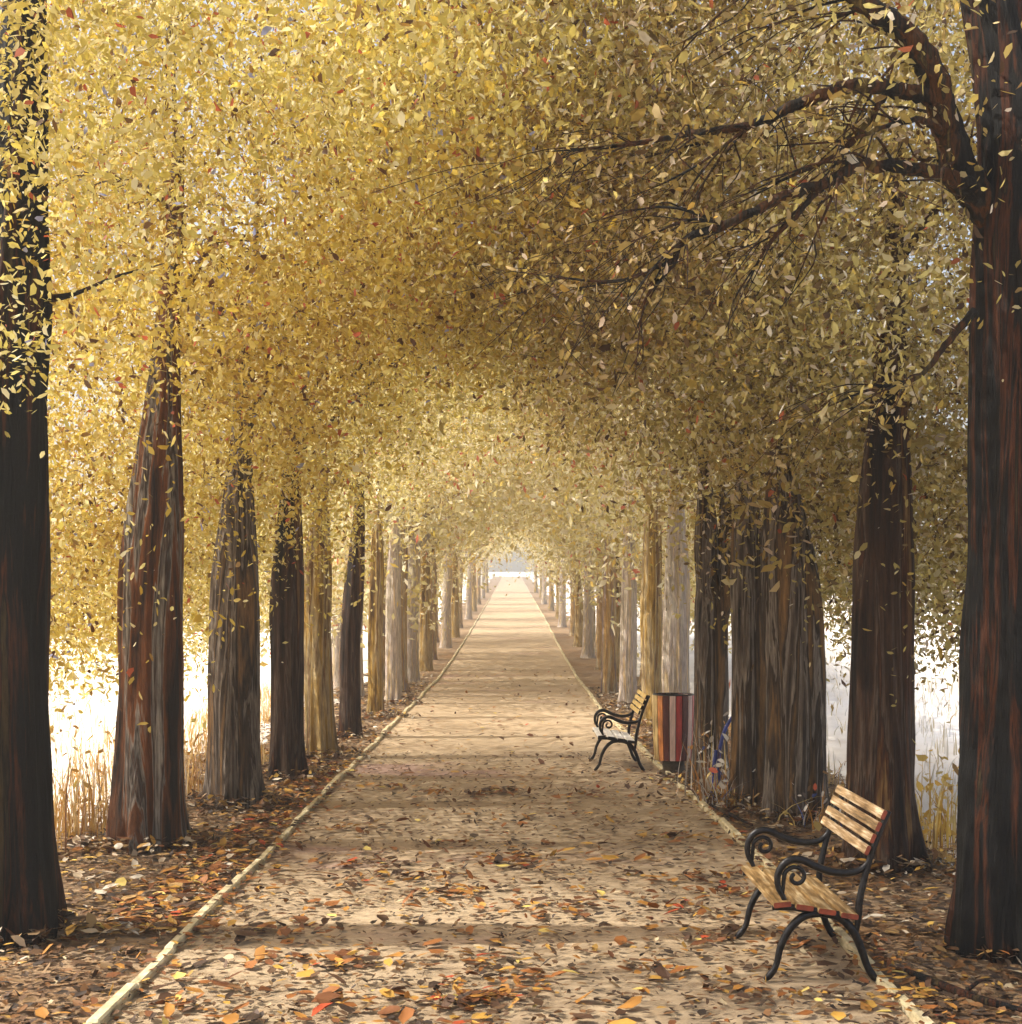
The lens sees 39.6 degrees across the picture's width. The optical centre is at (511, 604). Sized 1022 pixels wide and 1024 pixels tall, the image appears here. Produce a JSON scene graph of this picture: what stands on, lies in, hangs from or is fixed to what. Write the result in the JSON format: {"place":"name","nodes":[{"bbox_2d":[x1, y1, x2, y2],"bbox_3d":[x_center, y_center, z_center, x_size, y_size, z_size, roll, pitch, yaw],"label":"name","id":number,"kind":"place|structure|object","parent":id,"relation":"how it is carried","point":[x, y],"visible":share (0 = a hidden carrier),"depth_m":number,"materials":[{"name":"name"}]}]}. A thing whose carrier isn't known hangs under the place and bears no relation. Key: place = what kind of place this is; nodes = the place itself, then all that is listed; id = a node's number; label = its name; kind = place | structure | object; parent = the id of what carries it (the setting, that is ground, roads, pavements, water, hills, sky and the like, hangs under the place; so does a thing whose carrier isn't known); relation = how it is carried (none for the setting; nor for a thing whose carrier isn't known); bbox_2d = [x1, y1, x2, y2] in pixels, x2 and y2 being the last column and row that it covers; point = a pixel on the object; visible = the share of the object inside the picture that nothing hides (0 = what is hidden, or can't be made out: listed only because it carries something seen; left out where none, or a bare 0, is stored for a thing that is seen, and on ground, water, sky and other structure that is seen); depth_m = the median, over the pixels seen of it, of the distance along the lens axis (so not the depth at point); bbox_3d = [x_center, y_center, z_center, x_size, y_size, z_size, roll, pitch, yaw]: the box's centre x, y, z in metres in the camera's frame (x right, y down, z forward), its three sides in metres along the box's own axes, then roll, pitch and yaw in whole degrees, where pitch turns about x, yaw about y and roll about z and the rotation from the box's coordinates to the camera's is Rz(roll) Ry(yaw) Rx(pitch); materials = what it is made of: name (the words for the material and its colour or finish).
{"place":"outdoors","nodes":[
{"label":"outdoors","id":0,"kind":"place"},
{"bbox_2d":[49,637,260,790],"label":"meadow grass","id":1,"kind":"structure","parent":0,"point":[57,718],"depth_m":24.15,"materials":[{"name":"beige plant"}]},
{"bbox_2d":[1,0,976,571],"label":"sky","id":2,"kind":"structure","parent":0,"point":[504,565],"materials":[{"name":"white"}]},
{"bbox_2d":[49,572,961,866],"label":"ground","id":3,"kind":"structure","parent":0,"point":[837,736],"depth_m":28.69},
{"bbox_2d":[52,672,334,837],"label":"dry grass","id":4,"kind":"structure","parent":3,"relation":"on","point":[266,707],"depth_m":18.66,"materials":[{"name":"beige plant"}]},
{"bbox_2d":[0,577,501,1023],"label":"verge","id":5,"kind":"structure","parent":3,"relation":"on","point":[444,655],"depth_m":9.79,"materials":[{"name":"soil"}]},
{"bbox_2d":[54,773,107,855],"bbox_3d":[-3.794,1.647,11.208,1.073,0.747,1.509,0,0,9],"label":"grass clump","id":6,"kind":"object","parent":5,"relation":"on","point":[65,823],"visible":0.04,"depth_m":11.31,"materials":[{"name":"beige plant"}]},
{"bbox_2d":[50,725,185,840],"bbox_3d":[-3.748,1.532,12.432,1.737,0.976,1.392,0,0,0],"label":"grass clump","id":7,"kind":"object","parent":5,"relation":"on","point":[94,821],"visible":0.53,"depth_m":12.29,"materials":[{"name":"beige plant"}]},
{"bbox_2d":[184,729,207,798],"bbox_3d":[-3.328,1.633,14.754,0.714,0.774,0.762,0,0,-37],"label":"grass clump","id":8,"kind":"object","parent":5,"relation":"on","point":[196,769],"visible":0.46,"depth_m":14.79,"materials":[{"name":"beige plant"}]},
{"bbox_2d":[0,682,429,1023],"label":"fallen leaves","id":9,"kind":"object","parent":5,"relation":"on","point":[82,989],"visible":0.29,"depth_m":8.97,"materials":[{"name":"brown plant"}]},
{"bbox_2d":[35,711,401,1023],"bbox_3d":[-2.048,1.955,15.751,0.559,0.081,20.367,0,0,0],"label":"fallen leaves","id":10,"kind":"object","parent":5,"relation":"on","point":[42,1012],"visible":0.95,"depth_m":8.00,"materials":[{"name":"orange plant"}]},
{"bbox_2d":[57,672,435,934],"bbox_3d":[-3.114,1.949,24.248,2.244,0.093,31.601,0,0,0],"label":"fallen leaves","id":11,"kind":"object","parent":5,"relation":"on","point":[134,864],"visible":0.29,"depth_m":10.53,"materials":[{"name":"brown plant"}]},
{"bbox_2d":[260,723,269,764],"bbox_3d":[-3.101,1.746,17.622,0.740,0.549,0.612,0,0,-45],"label":"grass clump","id":12,"kind":"object","parent":5,"relation":"on","point":[265,758],"visible":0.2,"depth_m":17.51,"materials":[{"name":"beige plant"}]},
{"bbox_2d":[47,137,580,738],"bbox_3d":[-2.690,-2.692,21.009,7.878,9.625,11.042,0,0,0],"label":"avenue tree","id":13,"kind":"object","parent":5,"relation":"on","point":[349,677],"visible":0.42,"depth_m":21.17,"materials":[{"name":"yellow plant"}]},
{"bbox_2d":[67,289,576,718],"bbox_3d":[-2.618,-2.816,25.195,8.236,9.881,12.302,0,0,0],"label":"avenue tree","id":14,"kind":"object","parent":5,"relation":"on","point":[375,701],"visible":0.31,"depth_m":24.89,"materials":[{"name":"yellow plant"}]},
{"bbox_2d":[0,0,669,854],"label":"avenue tree","id":15,"kind":"object","parent":5,"relation":"on","point":[148,794],"visible":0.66,"depth_m":11.43,"materials":[{"name":"yellow plant"}]},
{"bbox_2d":[0,0,756,948],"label":"avenue tree","id":16,"kind":"object","parent":5,"relation":"on","point":[32,896],"visible":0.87,"depth_m":8.33,"materials":[{"name":"yellow plant"}]},
{"bbox_2d":[197,303,565,704],"bbox_3d":[-2.739,-2.715,27.776,8.093,9.670,12.002,0,0,0],"label":"avenue tree","id":17,"kind":"object","parent":5,"relation":"on","point":[393,672],"visible":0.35,"depth_m":28.36,"materials":[{"name":"yellow plant"}]},
{"bbox_2d":[189,289,573,696],"bbox_3d":[-2.914,-2.775,30.554,8.047,9.862,15.414,0,0,-15],"label":"avenue tree","id":18,"kind":"object","parent":5,"relation":"on","point":[454,472],"visible":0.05,"depth_m":29.47,"materials":[{"name":"yellow plant"}]},
{"bbox_2d":[262,479,531,639],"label":"avenue tree","id":19,"kind":"object","parent":5,"relation":"on","point":[459,529],"visible":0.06,"depth_m":37.42,"materials":[{"name":"yellow plant"}]},
{"bbox_2d":[220,312,601,691],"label":"avenue tree","id":20,"kind":"object","parent":5,"relation":"on","point":[404,588],"visible":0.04,"depth_m":32.38,"materials":[{"name":"yellow plant"}]},
{"bbox_2d":[333,500,520,668],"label":"avenue tree","id":21,"kind":"object","parent":5,"relation":"on","point":[453,541],"visible":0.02,"depth_m":41.86,"materials":[{"name":"yellow plant"}]},
{"bbox_2d":[262,292,601,686],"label":"avenue tree","id":22,"kind":"object","parent":5,"relation":"on","point":[411,588],"visible":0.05,"depth_m":34.39,"materials":[{"name":"yellow plant"}]},
{"bbox_2d":[332,468,558,625],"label":"avenue tree","id":23,"kind":"object","parent":5,"relation":"on","point":[487,555],"visible":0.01,"depth_m":44.49,"materials":[{"name":"yellow plant"}]},
{"bbox_2d":[368,413,539,643],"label":"avenue tree","id":24,"kind":"object","parent":5,"relation":"on","point":[463,555],"visible":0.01,"depth_m":49.84,"materials":[{"name":"yellow plant"}]},
{"bbox_2d":[332,329,595,682],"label":"avenue tree","id":25,"kind":"object","parent":5,"relation":"on","point":[413,660],"visible":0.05,"depth_m":36.35,"materials":[{"name":"yellow plant"}]},
{"bbox_2d":[367,490,569,659],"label":"avenue tree","id":26,"kind":"object","parent":5,"relation":"on","point":[434,594],"visible":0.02,"depth_m":46.89,"materials":[{"name":"yellow plant"}]},
{"bbox_2d":[363,477,577,670],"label":"avenue tree","id":27,"kind":"object","parent":5,"relation":"on","point":[425,650],"visible":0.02,"depth_m":41.35,"materials":[{"name":"yellow plant"}]},
{"bbox_2d":[436,533,509,604],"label":"avenue tree","id":28,"kind":"object","parent":5,"relation":"on","point":[464,556],"depth_m":55.97,"materials":[{"name":"yellow plant"}]},
{"bbox_2d":[438,536,528,610],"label":"avenue tree","id":29,"kind":"object","parent":5,"relation":"on","point":[474,600],"visible":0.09,"depth_m":94.86,"materials":[{"name":"yellow plant"}]},
{"bbox_2d":[438,524,537,627],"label":"avenue tree","id":30,"kind":"object","parent":5,"relation":"on","point":[460,604],"visible":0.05,"depth_m":70.89,"materials":[{"name":"yellow plant"}]},
{"bbox_2d":[435,511,546,647],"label":"avenue tree","id":31,"kind":"object","parent":5,"relation":"on","point":[446,640],"visible":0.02,"depth_m":53.87,"materials":[{"name":"yellow plant"}]},
{"bbox_2d":[437,522,545,637],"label":"avenue tree","id":32,"kind":"object","parent":5,"relation":"on","point":[455,626],"visible":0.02,"depth_m":61.84,"materials":[{"name":"yellow plant"}]},
{"bbox_2d":[438,527,544,618],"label":"avenue tree","id":33,"kind":"object","parent":5,"relation":"on","point":[468,614],"visible":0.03,"depth_m":81.87,"materials":[{"name":"yellow plant"}]},
{"bbox_2d":[436,516,547,642],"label":"avenue tree","id":34,"kind":"object","parent":5,"relation":"on","point":[437,637],"visible":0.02,"depth_m":57.91,"materials":[{"name":"yellow plant"}]},
{"bbox_2d":[462,539,527,604],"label":"avenue tree","id":35,"kind":"object","parent":5,"relation":"on","point":[478,582],"visible":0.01,"depth_m":109.85,"materials":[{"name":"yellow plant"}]},
{"bbox_2d":[466,542,524,592],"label":"avenue tree","id":36,"kind":"object","parent":5,"relation":"on","point":[486,582],"visible":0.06,"depth_m":149.87,"materials":[{"name":"yellow plant"}]},
{"bbox_2d":[463,539,528,597],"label":"avenue tree","id":37,"kind":"object","parent":5,"relation":"on","point":[482,591],"visible":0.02,"depth_m":127.87,"materials":[{"name":"yellow plant"}]},
{"bbox_2d":[85,597,490,1023],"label":"path kerb","id":38,"kind":"structure","parent":3,"relation":"on","point":[102,1014],"depth_m":9.21,"materials":[{"name":"stone"}]},
{"bbox_2d":[93,257,526,641],"bbox_3d":[-3.837,-3.202,32.851,8.402,10.742,14.184,0,0,14],"label":"avenue tree","id":39,"kind":"object","parent":3,"relation":"on","point":[439,565],"visible":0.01,"depth_m":31.93,"materials":[{"name":"yellow plant"}]},
{"bbox_2d":[0,0,638,809],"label":"avenue tree","id":40,"kind":"object","parent":3,"relation":"on","point":[234,762],"visible":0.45,"depth_m":13.87,"materials":[{"name":"yellow plant"}]},
{"bbox_2d":[47,0,598,759],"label":"avenue tree","id":41,"kind":"object","parent":3,"relation":"on","point":[319,718],"visible":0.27,"depth_m":18.34,"materials":[{"name":"yellow plant"}]},
{"bbox_2d":[47,1,625,780],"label":"avenue tree","id":42,"kind":"object","parent":3,"relation":"on","point":[287,607],"visible":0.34,"depth_m":16.12,"materials":[{"name":"yellow plant"}]},
{"bbox_2d":[232,360,523,686],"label":"avenue tree","id":43,"kind":"object","parent":3,"relation":"on","point":[335,659],"visible":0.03,"depth_m":34.83,"materials":[{"name":"yellow plant"}]},
{"bbox_2d":[264,412,507,637],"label":"avenue tree","id":44,"kind":"object","parent":3,"relation":"on","point":[442,519],"depth_m":39.72,"materials":[{"name":"yellow plant"}]},
{"bbox_2d":[367,518,501,614],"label":"avenue tree","id":45,"kind":"object","parent":3,"relation":"on","point":[469,548],"depth_m":51.01,"materials":[{"name":"yellow plant"}]},
{"bbox_2d":[513,407,641,609],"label":"avenue tree","id":46,"kind":"object","parent":3,"relation":"on","point":[562,526],"visible":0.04,"depth_m":39.24,"materials":[{"name":"yellow plant"}]},
{"bbox_2d":[520,525,639,610],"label":"avenue tree","id":47,"kind":"object","parent":3,"relation":"on","point":[550,547],"depth_m":57.02,"materials":[{"name":"yellow plant"}]},
{"bbox_2d":[532,597,934,1023],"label":"path kerb","id":48,"kind":"structure","parent":3,"relation":"on","point":[914,1015],"depth_m":10.75,"materials":[{"name":"stone"}]},
{"bbox_2d":[521,577,1021,1023],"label":"verge","id":49,"kind":"structure","parent":3,"relation":"on","point":[588,674],"depth_m":9.63,"materials":[{"name":"soil"}]},
{"bbox_2d":[0,686,1021,975],"bbox_3d":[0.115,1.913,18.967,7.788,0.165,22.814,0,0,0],"label":"fallen leaves","id":50,"kind":"object","parent":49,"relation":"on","point":[90,919],"visible":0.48,"depth_m":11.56,"materials":[{"name":"brown plant"}]},
{"bbox_2d":[511,538,540,592],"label":"avenue tree","id":51,"kind":"object","parent":49,"relation":"on","point":[536,583],"visible":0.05,"depth_m":149.87,"materials":[{"name":"yellow plant"}]},
{"bbox_2d":[466,507,595,646],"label":"avenue tree","id":52,"kind":"object","parent":49,"relation":"on","point":[578,635],"visible":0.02,"depth_m":54.86,"materials":[{"name":"yellow plant"}]},
{"bbox_2d":[498,532,565,603],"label":"avenue tree","id":53,"kind":"object","parent":49,"relation":"on","point":[543,598],"visible":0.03,"depth_m":110.86,"materials":[{"name":"yellow plant"}]},
{"bbox_2d":[486,524,583,626],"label":"avenue tree","id":54,"kind":"object","parent":49,"relation":"on","point":[562,617],"visible":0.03,"depth_m":71.87,"materials":[{"name":"yellow plant"}]},
{"bbox_2d":[502,535,568,597],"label":"avenue tree","id":55,"kind":"object","parent":49,"relation":"on","point":[540,580],"visible":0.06,"depth_m":128.87,"materials":[{"name":"yellow plant"}]},
{"bbox_2d":[509,530,567,610],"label":"avenue tree","id":56,"kind":"object","parent":49,"relation":"on","point":[551,606],"visible":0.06,"depth_m":95.88,"materials":[{"name":"yellow plant"}]},
{"bbox_2d":[493,531,583,618],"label":"avenue tree","id":57,"kind":"object","parent":49,"relation":"on","point":[557,605],"visible":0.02,"depth_m":82.86,"materials":[{"name":"yellow plant"}]},
{"bbox_2d":[458,494,639,657],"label":"avenue tree","id":58,"kind":"object","parent":49,"relation":"on","point":[588,651],"visible":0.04,"depth_m":47.85,"materials":[{"name":"yellow plant"}]},
{"bbox_2d":[493,514,637,640],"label":"avenue tree","id":59,"kind":"object","parent":49,"relation":"on","point":[532,540],"visible":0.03,"depth_m":58.89,"materials":[{"name":"yellow plant"}]},
{"bbox_2d":[440,399,693,680],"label":"avenue tree","id":60,"kind":"object","parent":49,"relation":"on","point":[596,592],"visible":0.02,"depth_m":36.86,"materials":[{"name":"yellow plant"}]},
{"bbox_2d":[509,516,638,635],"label":"avenue tree","id":61,"kind":"object","parent":49,"relation":"on","point":[572,620],"visible":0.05,"depth_m":62.89,"materials":[{"name":"yellow plant"}]},
{"bbox_2d":[514,511,637,602],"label":"avenue tree","id":62,"kind":"object","parent":49,"relation":"on","point":[549,538],"depth_m":50.81,"materials":[{"name":"yellow plant"}]},
{"bbox_2d":[514,496,638,615],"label":"avenue tree","id":63,"kind":"object","parent":49,"relation":"on","point":[525,540],"depth_m":45.54,"materials":[{"name":"yellow plant"}]},
{"bbox_2d":[466,473,693,669],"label":"avenue tree","id":64,"kind":"object","parent":49,"relation":"on","point":[598,665],"visible":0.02,"depth_m":41.90,"materials":[{"name":"yellow plant"}]},
{"bbox_2d":[486,477,692,650],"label":"avenue tree","id":65,"kind":"object","parent":49,"relation":"on","point":[562,554],"visible":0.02,"depth_m":47.51,"materials":[{"name":"yellow plant"}]},
{"bbox_2d":[500,481,689,651],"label":"avenue tree","id":66,"kind":"object","parent":49,"relation":"on","point":[595,649],"visible":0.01,"depth_m":51.43,"materials":[{"name":"yellow plant"}]},
{"bbox_2d":[481,436,718,601],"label":"avenue tree","id":67,"kind":"object","parent":49,"relation":"on","point":[576,551],"visible":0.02,"depth_m":39.71,"materials":[{"name":"yellow plant"}]},
{"bbox_2d":[474,378,730,693],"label":"avenue tree","id":68,"kind":"object","parent":49,"relation":"on","point":[608,684],"visible":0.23,"depth_m":31.85,"materials":[{"name":"yellow plant"}]},
{"bbox_2d":[533,494,692,617],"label":"avenue tree","id":69,"kind":"object","parent":49,"relation":"on","point":[572,532],"depth_m":43.66,"materials":[{"name":"yellow plant"}]},
{"bbox_2d":[446,308,840,636],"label":"avenue tree","id":70,"kind":"object","parent":49,"relation":"on","point":[603,582],"visible":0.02,"depth_m":28.59,"materials":[{"name":"yellow plant"}]},
{"bbox_2d":[467,386,823,686],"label":"avenue tree","id":71,"kind":"object","parent":49,"relation":"on","point":[592,589],"visible":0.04,"depth_m":35.13,"materials":[{"name":"yellow plant"}]},
{"bbox_2d":[442,81,850,726],"bbox_3d":[2.272,-2.728,23.367,7.210,9.697,11.679,0,0,0],"label":"avenue tree","id":72,"kind":"object","parent":49,"relation":"on","point":[650,615],"visible":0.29,"depth_m":23.37,"materials":[{"name":"yellow plant"}]},
{"bbox_2d":[453,293,857,707],"bbox_3d":[2.375,-2.631,27.359,7.226,9.502,11.238,0,0,0],"label":"avenue tree","id":73,"kind":"object","parent":49,"relation":"on","point":[628,658],"visible":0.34,"depth_m":27.34,"materials":[{"name":"yellow plant"}]},
{"bbox_2d":[501,407,824,640],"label":"avenue tree","id":74,"kind":"object","parent":49,"relation":"on","point":[547,504],"visible":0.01,"depth_m":34.87,"materials":[{"name":"yellow plant"}]},
{"bbox_2d":[355,0,976,824],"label":"avenue tree","id":75,"kind":"object","parent":49,"relation":"on","point":[795,720],"visible":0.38,"depth_m":12.67,"materials":[{"name":"yellow plant"}]},
{"bbox_2d":[360,0,976,786],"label":"avenue tree","id":76,"kind":"object","parent":49,"relation":"on","point":[710,680],"visible":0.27,"depth_m":15.55,"materials":[{"name":"brown plant"}]},
{"bbox_2d":[652,692,693,774],"bbox_3d":[1.910,1.554,16.750,0.504,0.992,0.504,0,0,0],"label":"litter bin","id":77,"kind":"object","parent":49,"relation":"on","point":[672,716],"visible":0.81,"depth_m":16.55,"materials":[{"name":"multicoloured wood"}]},
{"bbox_2d":[401,49,951,710],"bbox_3d":[2.254,-2.747,21.201,7.597,9.733,10.379,0,0,0],"label":"avenue tree","id":78,"kind":"object","parent":49,"relation":"on","point":[675,657],"visible":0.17,"depth_m":20.86,"materials":[{"name":"yellow plant"}]},
{"bbox_2d":[345,0,1021,967],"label":"avenue tree","id":79,"kind":"object","parent":49,"relation":"on","point":[985,906],"visible":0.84,"depth_m":7.94,"materials":[{"name":"yellow plant"}]},
{"bbox_2d":[407,0,976,805],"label":"avenue tree","id":80,"kind":"object","parent":49,"relation":"on","point":[747,720],"visible":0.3,"depth_m":13.64,"materials":[{"name":"yellow plant"}]},
{"bbox_2d":[374,0,1021,875],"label":"avenue tree","id":81,"kind":"object","parent":49,"relation":"on","point":[882,730],"visible":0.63,"depth_m":10.54,"materials":[{"name":"yellow plant"}]},
{"bbox_2d":[677,711,730,796],"bbox_3d":[2.205,1.567,14.995,0.989,0.905,1.162,0,0,0],"label":"wild plant","id":82,"kind":"object","parent":49,"relation":"on","point":[707,783],"visible":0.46,"depth_m":14.84,"materials":[{"name":"brown plant"}]},
{"bbox_2d":[661,758,754,809],"bbox_3d":[1.997,1.774,14.016,1.059,0.492,0.880,0,0,-13],"label":"wild plant","id":83,"kind":"object","parent":49,"relation":"on","point":[721,785],"visible":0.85,"depth_m":14.02,"materials":[{"name":"brown plant"}]},
{"bbox_2d":[601,712,969,1023],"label":"fallen leaves","id":84,"kind":"object","parent":49,"relation":"on","point":[926,985],"visible":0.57,"depth_m":7.66,"materials":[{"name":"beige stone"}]},
{"bbox_2d":[590,686,1021,1023],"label":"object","id":85,"kind":"object","parent":49,"relation":"on","point":[958,963],"visible":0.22,"depth_m":8.46,"materials":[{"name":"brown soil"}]},
{"bbox_2d":[773,771,845,831],"bbox_3d":[2.733,1.764,12.764,0.731,0.512,1.173,0,0,22],"label":"wild plant","id":86,"kind":"object","parent":49,"relation":"on","point":[818,825],"visible":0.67,"depth_m":12.68,"materials":[{"name":"brown plant"}]},
{"bbox_2d":[728,717,956,873],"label":"verge grass","id":87,"kind":"structure","parent":49,"relation":"on","point":[932,845],"depth_m":11.80,"materials":[{"name":"brown plant"}]},
{"bbox_2d":[915,748,958,852],"bbox_3d":[3.459,1.600,11.633,1.022,0.841,0.748,0,0,-43],"label":"wild plant","id":88,"kind":"object","parent":49,"relation":"on","point":[936,826],"visible":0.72,"depth_m":11.64,"materials":[{"name":"beige plant"}]},
{"bbox_2d":[825,638,958,816],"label":"meadow grass","id":89,"kind":"structure","parent":3,"relation":"on","point":[944,735],"depth_m":22.10,"materials":[{"name":"beige plant"}]},
{"bbox_2d":[106,577,913,1023],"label":"path","id":90,"kind":"structure","parent":0,"point":[510,633],"depth_m":10.16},
{"bbox_2d":[84,751,917,1023],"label":"fallen leaves","id":91,"kind":"object","parent":90,"relation":"on","point":[594,947],"depth_m":8.27,"materials":[{"name":"brown plant"}]},
{"bbox_2d":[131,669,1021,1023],"bbox_3d":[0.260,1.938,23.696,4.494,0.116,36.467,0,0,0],"label":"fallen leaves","id":92,"kind":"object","parent":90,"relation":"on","point":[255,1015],"depth_m":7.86,"materials":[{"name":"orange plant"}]},
{"bbox_2d":[590,689,649,770],"bbox_3d":[1.321,1.541,17.500,0.680,0.915,1.150,0,0,0],"label":"park bench","id":93,"kind":"object","parent":90,"relation":"on","point":[614,736],"visible":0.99,"depth_m":16.97,"materials":[{"name":"brown wood"}]},
{"bbox_2d":[734,785,890,981],"bbox_3d":[1.670,1.541,7.990,0.680,0.915,1.060,0,0,0],"label":"park bench","id":94,"kind":"object","parent":90,"relation":"on","point":[807,896],"visible":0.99,"depth_m":7.67,"materials":[{"name":"brown wood"}]}
]}

